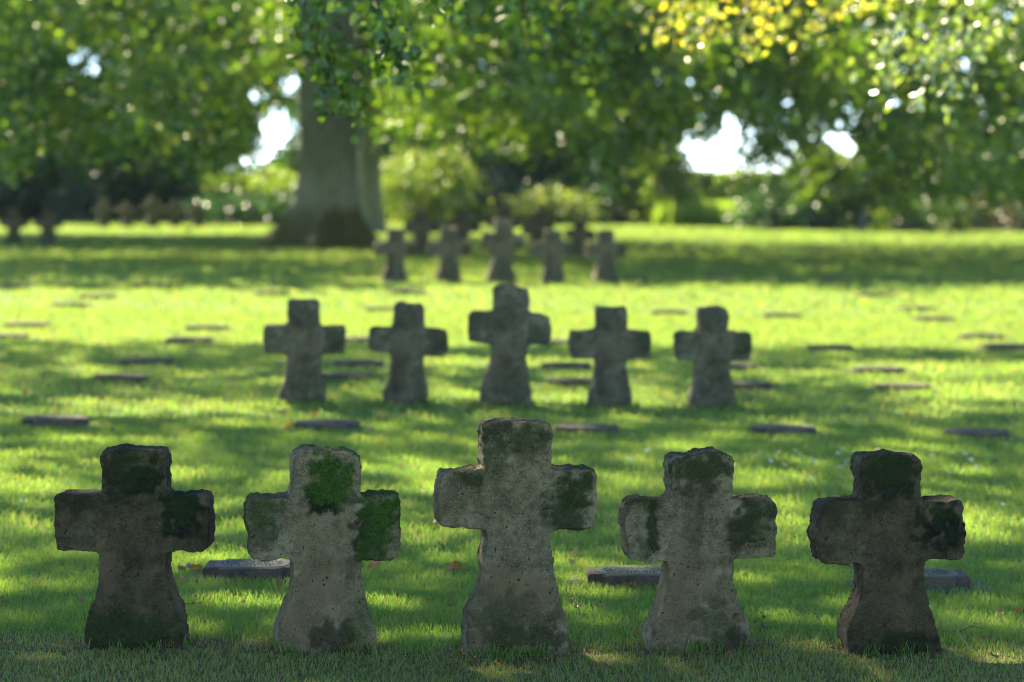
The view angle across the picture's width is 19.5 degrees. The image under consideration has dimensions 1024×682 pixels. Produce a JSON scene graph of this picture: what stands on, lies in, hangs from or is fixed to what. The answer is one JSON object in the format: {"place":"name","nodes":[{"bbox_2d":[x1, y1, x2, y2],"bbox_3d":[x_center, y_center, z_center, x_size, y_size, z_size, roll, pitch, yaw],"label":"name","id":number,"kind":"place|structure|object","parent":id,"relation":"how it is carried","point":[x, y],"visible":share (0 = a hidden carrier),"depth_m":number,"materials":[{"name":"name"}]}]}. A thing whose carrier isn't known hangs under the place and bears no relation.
{"place":"outdoors","nodes":[
{"label":"outdoors","id":0,"kind":"place"},
{"bbox_2d":[0,215,1023,681],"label":"ground","id":1,"kind":"structure","parent":0,"point":[862,415],"depth_m":18.68,"materials":[{"name":"plant"}]},
{"bbox_2d":[0,209,28,244],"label":"stone cross","id":2,"kind":"object","parent":1,"relation":"on","point":[14,222],"visible":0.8,"depth_m":54.55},
{"bbox_2d":[0,283,37,288],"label":"grave marker","id":3,"kind":"object","parent":1,"relation":"on","point":[15,284],"visible":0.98,"depth_m":34.26,"materials":[{"name":"stone"}]},
{"bbox_2d":[0,333,39,340],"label":"grave marker","id":4,"kind":"object","parent":1,"relation":"on","point":[11,335],"visible":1,"depth_m":25.19,"materials":[{"name":"stone"}]},
{"bbox_2d":[2,322,58,328],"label":"grave marker","id":5,"kind":"object","parent":1,"relation":"on","point":[25,324],"visible":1,"depth_m":26.96,"materials":[{"name":"stone"}]},
{"bbox_2d":[34,208,62,244],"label":"stone cross","id":6,"kind":"object","parent":1,"relation":"on","point":[47,222],"visible":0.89,"depth_m":54.51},
{"bbox_2d":[0,17,105,218],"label":"evergreen tree","id":7,"kind":"object","parent":1,"relation":"on","point":[13,198],"visible":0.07,"depth_m":81.94,"materials":[{"name":"green plant"}]},
{"bbox_2d":[9,415,102,429],"bbox_3d":[-2.688,0.494,17.593,0.535,0.098,0.340,0,4,-3],"label":"grave marker","id":8,"kind":"object","parent":1,"relation":"on","point":[68,420],"visible":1,"depth_m":17.48,"materials":[{"name":"stone"}]},
{"bbox_2d":[44,302,98,307],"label":"grave marker","id":9,"kind":"object","parent":1,"relation":"on","point":[77,304],"visible":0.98,"depth_m":30.47,"materials":[{"name":"stone"}]},
{"bbox_2d":[72,294,121,299],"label":"grave marker","id":10,"kind":"object","parent":1,"relation":"on","point":[85,296],"visible":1,"depth_m":31.99,"materials":[{"name":"stone"}]},
{"bbox_2d":[93,201,113,227],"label":"stone cross","id":11,"kind":"object","parent":1,"relation":"on","point":[105,211],"visible":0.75,"depth_m":70.62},
{"bbox_2d":[30,121,200,220],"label":"evergreen tree","id":12,"kind":"object","parent":1,"relation":"on","point":[78,201],"visible":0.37,"depth_m":80.57,"materials":[{"name":"green plant"}]},
{"bbox_2d":[85,374,159,383],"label":"grave marker","id":13,"kind":"object","parent":1,"relation":"on","point":[128,377],"visible":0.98,"depth_m":20.88,"materials":[{"name":"stone"}]},
{"bbox_2d":[117,202,136,227],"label":"stone cross","id":14,"kind":"object","parent":1,"relation":"on","point":[126,211],"visible":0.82,"depth_m":70.82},
{"bbox_2d":[54,443,215,650],"bbox_3d":[-1.305,0.761,10.352,0.541,0.802,0.241,0,4,1],"label":"stone cross","id":15,"kind":"object","parent":1,"relation":"on","point":[135,521],"visible":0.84,"depth_m":10.26,"materials":[{"name":"stone"}]},
{"bbox_2d":[0,0,272,220],"bbox_3d":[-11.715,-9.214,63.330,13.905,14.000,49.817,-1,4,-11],"label":"beech tree","id":16,"kind":"object","parent":1,"relation":"on","point":[43,109],"visible":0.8,"depth_m":43.50,"materials":[{"name":"green plant"}]},
{"bbox_2d":[108,358,182,366],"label":"grave marker","id":17,"kind":"object","parent":1,"relation":"on","point":[137,361],"visible":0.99,"depth_m":22.43,"materials":[{"name":"stone"}]},
{"bbox_2d":[18,161,277,215],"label":"hedge","id":18,"kind":"object","parent":1,"relation":"on","point":[252,168],"visible":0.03,"depth_m":87.06,"materials":[{"name":"green plant"}]},
{"bbox_2d":[132,283,170,287],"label":"grave marker","id":19,"kind":"object","parent":1,"relation":"on","point":[149,285],"visible":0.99,"depth_m":34.77,"materials":[{"name":"stone"}]},
{"bbox_2d":[142,196,163,226],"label":"stone cross","id":20,"kind":"object","parent":1,"relation":"on","point":[152,207],"visible":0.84,"depth_m":71.50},
{"bbox_2d":[164,201,185,226],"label":"stone cross","id":21,"kind":"object","parent":1,"relation":"on","point":[175,210],"visible":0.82,"depth_m":72.30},
{"bbox_2d":[159,643,195,657],"bbox_3d":[-1.157,1.042,10.091,0.106,0.018,0.308,-1,4,-21],"label":"fallen twig","id":22,"kind":"object","parent":1,"relation":"on","point":[172,645],"visible":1,"depth_m":10.11,"materials":[{"name":"wood"}]},
{"bbox_2d":[177,562,192,570],"bbox_3d":[-1.326,0.912,12.066,0.077,0.023,0.055,-9,8,29],"label":"fallen leaf","id":23,"kind":"object","parent":1,"relation":"on","point":[187,565],"visible":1,"depth_m":12.06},
{"bbox_2d":[160,336,221,343],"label":"grave marker","id":24,"kind":"object","parent":1,"relation":"on","point":[192,339],"visible":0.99,"depth_m":25.07,"materials":[{"name":"stone"}]},
{"bbox_2d":[90,3,299,145],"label":"deciduous tree","id":25,"kind":"object","parent":1,"relation":"on","point":[268,108],"visible":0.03,"depth_m":107.69,"materials":[{"name":"green plant"}]},
{"bbox_2d":[187,202,206,226],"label":"stone cross","id":26,"kind":"object","parent":1,"relation":"on","point":[196,211],"visible":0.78,"depth_m":72.58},
{"bbox_2d":[135,130,263,218],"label":"evergreen tree","id":27,"kind":"object","parent":1,"relation":"on","point":[197,172],"visible":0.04,"depth_m":81.92,"materials":[{"name":"green plant"}]},
{"bbox_2d":[175,324,235,331],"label":"grave marker","id":28,"kind":"object","parent":1,"relation":"on","point":[208,327],"visible":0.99,"depth_m":26.68,"materials":[{"name":"stone"}]},
{"bbox_2d":[161,185,293,224],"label":"hedge shrub","id":29,"kind":"object","parent":1,"relation":"on","point":[217,209],"visible":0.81,"depth_m":76.20,"materials":[{"name":"green plant"}]},
{"bbox_2d":[181,559,289,583],"bbox_3d":[-1.042,0.937,11.990,0.535,0.098,0.340,0,4,0],"label":"grave marker","id":30,"kind":"object","parent":1,"relation":"on","point":[254,568],"visible":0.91,"depth_m":11.88,"materials":[{"name":"stone"}]},
{"bbox_2d":[184,161,296,220],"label":"bush","id":31,"kind":"object","parent":1,"relation":"on","point":[279,185],"visible":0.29,"depth_m":78.06,"materials":[{"name":"green plant"}]},
{"bbox_2d":[244,291,293,295],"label":"grave marker","id":32,"kind":"object","parent":1,"relation":"on","point":[273,293],"visible":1,"depth_m":33.41,"materials":[{"name":"stone"}]},
{"bbox_2d":[263,298,345,404],"bbox_3d":[-1.335,0.119,19.217,0.534,0.784,0.257,0,4,-3],"label":"stone cross","id":33,"kind":"object","parent":1,"relation":"on","point":[303,339],"visible":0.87,"depth_m":19.12,"materials":[{"name":"stone"}]},
{"bbox_2d":[243,444,400,653],"bbox_3d":[-0.655,0.765,10.314,0.545,0.810,0.235,0,4,-7],"label":"stone cross","id":34,"kind":"object","parent":1,"relation":"on","point":[324,525],"visible":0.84,"depth_m":10.22,"materials":[{"name":"stone"}]},
{"bbox_2d":[249,72,401,219],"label":"deciduous tree","id":35,"kind":"object","parent":1,"relation":"on","point":[287,157],"visible":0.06,"depth_m":86.04,"materials":[{"name":"green plant"}]},
{"bbox_2d":[279,420,372,432],"bbox_3d":[-1.091,0.512,17.603,0.535,0.079,0.340,0,4,0],"label":"grave marker","id":36,"kind":"object","parent":1,"relation":"on","point":[331,424],"visible":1,"depth_m":17.49,"materials":[{"name":"stone"}]},
{"bbox_2d":[323,373,385,382],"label":"grave marker","id":37,"kind":"object","parent":1,"relation":"on","point":[349,376],"visible":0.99,"depth_m":21.16,"materials":[{"name":"stone"}]},
{"bbox_2d":[323,359,389,368],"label":"grave marker","id":38,"kind":"object","parent":1,"relation":"on","point":[350,363],"visible":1,"depth_m":22.34,"materials":[{"name":"stone"}]},
{"bbox_2d":[345,336,367,343],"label":"grave marker","id":39,"kind":"object","parent":1,"relation":"on","point":[362,338],"visible":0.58,"depth_m":25.14,"materials":[{"name":"stone"}]},
{"bbox_2d":[361,306,393,311],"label":"grave marker","id":40,"kind":"object","parent":1,"relation":"on","point":[380,308],"visible":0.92,"depth_m":30.04,"materials":[{"name":"stone"}]},
{"bbox_2d":[356,75,416,218],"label":"deciduous tree","id":41,"kind":"object","parent":1,"relation":"on","point":[391,216],"depth_m":88.58,"materials":[{"name":"green plant"}]},
{"bbox_2d":[373,227,416,282],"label":"stone cross","id":42,"kind":"object","parent":1,"relation":"on","point":[394,247],"visible":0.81,"depth_m":37.13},
{"bbox_2d":[368,301,448,405],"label":"stone cross","id":43,"kind":"object","parent":1,"relation":"on","point":[407,340],"visible":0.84,"depth_m":19.30,"materials":[{"name":"stone"}]},
{"bbox_2d":[387,288,431,293],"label":"grave marker","id":44,"kind":"object","parent":1,"relation":"on","point":[401,290],"visible":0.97,"depth_m":34.01,"materials":[{"name":"stone"}]},
{"bbox_2d":[268,2,556,232],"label":"beech tree","id":45,"kind":"object","parent":1,"relation":"on","point":[370,187],"visible":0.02,"depth_m":67.53,"materials":[{"name":"grey plant"}]},
{"bbox_2d":[403,210,438,254],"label":"stone cross","id":46,"kind":"object","parent":1,"relation":"on","point":[420,227],"visible":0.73,"depth_m":50.41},
{"bbox_2d":[119,0,754,248],"bbox_3d":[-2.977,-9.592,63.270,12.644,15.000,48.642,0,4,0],"label":"beech tree","id":47,"kind":"object","parent":1,"relation":"on","point":[581,102],"visible":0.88,"depth_m":43.67,"materials":[{"name":"green plant"}]},
{"bbox_2d":[381,140,492,231],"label":"golden shrub","id":48,"kind":"object","parent":1,"relation":"on","point":[430,184],"visible":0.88,"depth_m":71.05,"materials":[{"name":"green plant"}]},
{"bbox_2d":[427,227,470,282],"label":"stone cross","id":49,"kind":"object","parent":1,"relation":"on","point":[449,248],"visible":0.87,"depth_m":36.98,"materials":[{"name":"stone"}]},
{"bbox_2d":[280,0,626,144],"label":"overhanging tree","id":50,"kind":"object","parent":1,"relation":"on","point":[342,76],"visible":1,"depth_m":16.43,"materials":[{"name":"green plant"}]},
{"bbox_2d":[445,560,462,571],"bbox_3d":[-0.232,0.910,12.120,0.069,0.029,0.096,16,-35,-25],"label":"fallen leaf","id":51,"kind":"object","parent":1,"relation":"on","point":[454,564],"visible":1,"depth_m":12.12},
{"bbox_2d":[381,113,527,220],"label":"deciduous tree","id":52,"kind":"object","parent":1,"relation":"on","point":[495,191],"visible":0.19,"depth_m":83.65,"materials":[{"name":"green plant"}]},
{"bbox_2d":[444,210,479,252],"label":"stone cross","id":53,"kind":"object","parent":1,"relation":"on","point":[464,224],"visible":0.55,"depth_m":51.09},
{"bbox_2d":[480,218,524,282],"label":"stone cross","id":54,"kind":"object","parent":1,"relation":"on","point":[502,240],"visible":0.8,"depth_m":36.95,"materials":[{"name":"stone"}]},
{"bbox_2d":[486,202,520,254],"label":"stone cross","id":55,"kind":"object","parent":1,"relation":"on","point":[504,210],"visible":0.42,"depth_m":51.50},
{"bbox_2d":[467,283,551,407],"bbox_3d":[-0.016,0.076,19.384,0.546,0.903,0.252,0,4,-2],"label":"stone cross","id":56,"kind":"object","parent":1,"relation":"on","point":[509,328],"visible":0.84,"depth_m":19.29,"materials":[{"name":"stone"}]},
{"bbox_2d":[433,417,596,655],"bbox_3d":[0.010,0.720,10.306,0.560,0.910,0.232,0,4,-8],"label":"stone cross","id":57,"kind":"object","parent":1,"relation":"on","point":[515,496],"visible":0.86,"depth_m":10.22,"materials":[{"name":"stone"}]},
{"bbox_2d":[521,212,553,254],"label":"stone cross","id":58,"kind":"object","parent":1,"relation":"on","point":[535,228],"visible":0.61,"depth_m":51.42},
{"bbox_2d":[462,87,616,210],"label":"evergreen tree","id":59,"kind":"object","parent":1,"relation":"on","point":[537,176],"visible":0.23,"depth_m":85.56,"materials":[{"name":"green plant"}]},
{"bbox_2d":[476,179,609,225],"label":"flowering shrub","id":60,"kind":"object","parent":1,"relation":"on","point":[545,205],"visible":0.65,"depth_m":79.63,"materials":[{"name":"green plant"}]},
{"bbox_2d":[531,339,568,346],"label":"grave marker","id":61,"kind":"object","parent":1,"relation":"on","point":[558,341],"visible":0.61,"depth_m":25.02,"materials":[{"name":"stone"}]},
{"bbox_2d":[531,229,574,282],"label":"stone cross","id":62,"kind":"object","parent":1,"relation":"on","point":[552,248],"visible":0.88,"depth_m":36.99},
{"bbox_2d":[531,362,592,370],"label":"grave marker","id":63,"kind":"object","parent":1,"relation":"on","point":[569,365],"visible":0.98,"depth_m":22.56,"materials":[{"name":"stone"}]},
{"bbox_2d":[536,378,591,387],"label":"grave marker","id":64,"kind":"object","parent":1,"relation":"on","point":[560,381],"visible":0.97,"depth_m":20.93,"materials":[{"name":"stone"}]},
{"bbox_2d":[564,219,594,257],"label":"stone cross","id":65,"kind":"object","parent":1,"relation":"on","point":[579,233],"visible":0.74,"depth_m":49.86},
{"bbox_2d":[554,424,632,436],"bbox_3d":[0.435,0.533,17.535,0.535,0.079,0.340,0,4,0],"label":"grave marker","id":66,"kind":"object","parent":1,"relation":"on","point":[609,428],"visible":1,"depth_m":17.42,"materials":[{"name":"stone"}]},
{"bbox_2d":[585,229,626,283],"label":"stone cross","id":67,"kind":"object","parent":1,"relation":"on","point":[605,250],"visible":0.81,"depth_m":37.02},
{"bbox_2d":[568,305,651,408],"bbox_3d":[0.634,0.151,19.418,0.538,0.766,0.251,0,4,-2],"label":"stone cross","id":68,"kind":"object","parent":1,"relation":"on","point":[610,343],"visible":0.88,"depth_m":19.32,"materials":[{"name":"stone"}]},
{"bbox_2d":[568,565,661,590],"bbox_3d":[0.487,0.958,11.912,0.535,0.098,0.340,0,4,0],"label":"grave marker","id":69,"kind":"object","parent":1,"relation":"on","point":[609,575],"visible":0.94,"depth_m":11.80,"materials":[{"name":"stone"}]},
{"bbox_2d":[572,146,676,223],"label":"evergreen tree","id":70,"kind":"object","parent":1,"relation":"on","point":[615,207],"visible":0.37,"depth_m":82.55,"materials":[{"name":"green plant"}]},
{"bbox_2d":[566,4,700,143],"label":"deciduous tree","id":71,"kind":"object","parent":1,"relation":"on","point":[672,68],"depth_m":90.84,"materials":[{"name":"green plant"}]},
{"bbox_2d":[619,277,649,281],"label":"grave marker","id":72,"kind":"object","parent":1,"relation":"on","point":[635,278],"visible":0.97,"depth_m":38.11,"materials":[{"name":"stone"}]},
{"bbox_2d":[620,140,707,224],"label":"bush","id":73,"kind":"object","parent":1,"relation":"on","point":[677,177],"visible":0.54,"depth_m":81.27,"materials":[{"name":"green plant"}]},
{"bbox_2d":[643,309,694,315],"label":"grave marker","id":74,"kind":"object","parent":1,"relation":"on","point":[668,311],"visible":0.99,"depth_m":30.26,"materials":[{"name":"stone"}]},
{"bbox_2d":[618,446,777,652],"bbox_3d":[0.643,0.775,10.415,0.542,0.804,0.236,0,4,-7],"label":"stone cross","id":75,"kind":"object","parent":1,"relation":"on","point":[697,527],"visible":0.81,"depth_m":10.33,"materials":[{"name":"stone"}]},
{"bbox_2d":[648,196,759,226],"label":"hedge","id":76,"kind":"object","parent":1,"relation":"on","point":[705,213],"depth_m":80.19,"materials":[{"name":"green plant"}]},
{"bbox_2d":[673,305,751,408],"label":"stone cross","id":77,"kind":"object","parent":1,"relation":"on","point":[711,346],"visible":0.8,"depth_m":19.32,"materials":[{"name":"stone"}]},
{"bbox_2d":[696,275,737,278],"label":"grave marker","id":78,"kind":"object","parent":1,"relation":"on","point":[714,276],"visible":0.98,"depth_m":39.04,"materials":[{"name":"stone"}]},
{"bbox_2d":[730,363,765,371],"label":"grave marker","id":79,"kind":"object","parent":1,"relation":"on","point":[742,366],"visible":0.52,"depth_m":22.66,"materials":[{"name":"stone"}]},
{"bbox_2d":[733,381,782,390],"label":"grave marker","id":80,"kind":"object","parent":1,"relation":"on","point":[748,385],"visible":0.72,"depth_m":20.77,"materials":[{"name":"stone"}]},
{"bbox_2d":[757,312,806,318],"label":"grave marker","id":81,"kind":"object","parent":1,"relation":"on","point":[777,314],"visible":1,"depth_m":29.93,"materials":[{"name":"stone"}]},
{"bbox_2d":[739,424,830,436],"bbox_3d":[1.597,0.540,17.614,0.535,0.079,0.340,0,4,0],"label":"grave marker","id":82,"kind":"object","parent":1,"relation":"on","point":[785,428],"visible":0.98,"depth_m":17.50,"materials":[{"name":"stone"}]},
{"bbox_2d":[719,170,851,230],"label":"bush","id":83,"kind":"object","parent":1,"relation":"on","point":[764,211],"visible":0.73,"depth_m":76.71,"materials":[{"name":"green plant"}]},
{"bbox_2d":[734,2,895,147],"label":"deciduous tree","id":84,"kind":"object","parent":1,"relation":"on","point":[786,100],"depth_m":108.66,"materials":[{"name":"green plant"}]},
{"bbox_2d":[628,0,1021,124],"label":"maple tree","id":85,"kind":"object","parent":1,"relation":"on","point":[941,48],"visible":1,"depth_m":24.10,"materials":[{"name":"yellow plant"}]},
{"bbox_2d":[797,344,862,351],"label":"grave marker","id":86,"kind":"object","parent":1,"relation":"on","point":[839,347],"visible":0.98,"depth_m":24.86,"materials":[{"name":"stone"}]},
{"bbox_2d":[773,164,891,226],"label":"bush","id":87,"kind":"object","parent":1,"relation":"on","point":[853,221],"visible":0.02,"depth_m":82.97,"materials":[{"name":"green plant"}]},
{"bbox_2d":[814,277,856,280],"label":"grave marker","id":88,"kind":"object","parent":1,"relation":"on","point":[833,278],"visible":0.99,"depth_m":39.18,"materials":[{"name":"stone"}]},
{"bbox_2d":[657,0,1023,263],"bbox_3d":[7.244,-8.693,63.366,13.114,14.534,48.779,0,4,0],"label":"beech tree","id":89,"kind":"object","parent":1,"relation":"on","point":[806,69],"visible":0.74,"depth_m":43.87,"materials":[{"name":"green plant"}]},
{"bbox_2d":[768,136,944,230],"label":"young tree","id":90,"kind":"object","parent":1,"relation":"on","point":[831,196],"visible":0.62,"depth_m":76.47,"materials":[{"name":"green plant"}]},
{"bbox_2d":[852,292,899,296],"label":"grave marker","id":91,"kind":"object","parent":1,"relation":"on","point":[870,294],"visible":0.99,"depth_m":34.27,"materials":[{"name":"stone"}]},
{"bbox_2d":[842,366,916,374],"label":"grave marker","id":92,"kind":"object","parent":1,"relation":"on","point":[884,369],"visible":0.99,"depth_m":22.40,"materials":[{"name":"stone"}]},
{"bbox_2d":[806,449,965,654],"bbox_3d":[1.303,0.780,10.421,0.533,0.804,0.243,0,4,-5],"label":"stone cross","id":93,"kind":"object","parent":1,"relation":"on","point":[886,529],"visible":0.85,"depth_m":10.33,"materials":[{"name":"stone"}]},
{"bbox_2d":[862,383,941,392],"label":"grave marker","id":94,"kind":"object","parent":1,"relation":"on","point":[907,386],"visible":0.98,"depth_m":20.76,"materials":[{"name":"stone"}]},
{"bbox_2d":[892,306,943,310],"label":"grave marker","id":95,"kind":"object","parent":1,"relation":"on","point":[919,308],"visible":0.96,"depth_m":31.36,"materials":[{"name":"stone"}]},
{"bbox_2d":[849,568,990,593],"bbox_3d":[1.625,0.969,11.917,0.535,0.098,0.340,0,4,0],"label":"grave marker","id":96,"kind":"object","parent":1,"relation":"on","point":[949,579],"visible":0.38,"depth_m":11.80,"materials":[{"name":"stone"}]},
{"bbox_2d":[840,96,1000,220],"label":"deciduous tree","id":97,"kind":"object","parent":1,"relation":"on","point":[961,197],"depth_m":82.42,"materials":[{"name":"green plant"}]},
{"bbox_2d":[867,194,989,231],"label":"bush","id":98,"kind":"object","parent":1,"relation":"on","point":[941,218],"visible":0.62,"depth_m":77.55,"materials":[{"name":"green plant"}]},
{"bbox_2d":[906,316,960,321],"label":"grave marker","id":99,"kind":"object","parent":1,"relation":"on","point":[934,318],"visible":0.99,"depth_m":29.36,"materials":[{"name":"stone"}]},
{"bbox_2d":[933,428,1021,441],"bbox_3d":[2.717,0.560,17.480,0.535,0.079,0.340,1,4,10],"label":"grave marker","id":100,"kind":"object","parent":1,"relation":"on","point":[977,432],"visible":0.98,"depth_m":17.36,"materials":[{"name":"stone"}]},
{"bbox_2d":[971,210,987,230],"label":"stone cross","id":101,"kind":"object","parent":1,"relation":"on","point":[978,220],"visible":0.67,"depth_m":77.17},
{"bbox_2d":[949,333,1014,339],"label":"grave marker","id":102,"kind":"object","parent":1,"relation":"on","point":[985,335],"visible":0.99,"depth_m":26.40,"materials":[{"name":"stone"}]},
{"bbox_2d":[956,48,1023,229],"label":"evergreen tree","id":103,"kind":"object","parent":1,"relation":"on","point":[981,102],"visible":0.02,"depth_m":80.97,"materials":[{"name":"green plant"}]},
{"bbox_2d":[969,186,1023,230],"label":"copper shrub","id":104,"kind":"object","parent":1,"relation":"on","point":[1006,225],"visible":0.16,"depth_m":78.58,"materials":[{"name":"brown plant"}]},
{"bbox_2d":[975,343,1023,350],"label":"grave marker","id":105,"kind":"object","parent":1,"relation":"on","point":[1010,346],"visible":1,"depth_m":25.12,"materials":[{"name":"stone"}]},
{"bbox_2d":[992,210,1007,230],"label":"stone cross","id":106,"kind":"object","parent":1,"relation":"on","point":[999,225],"visible":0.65,"depth_m":77.50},
{"bbox_2d":[1010,211,1023,231],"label":"stone cross","id":107,"kind":"object","parent":1,"relation":"on","point":[1019,226],"visible":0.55,"depth_m":76.78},
{"bbox_2d":[67,3,1016,173],"label":"sky","id":108,"kind":"structure","parent":0,"point":[707,157],"materials":[{"name":"white"}]},
{"bbox_2d":[686,168,785,200],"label":"maize","id":109,"kind":"object","parent":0,"point":[712,190],"visible":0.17,"depth_m":90.84,"materials":[{"name":"green plant"}]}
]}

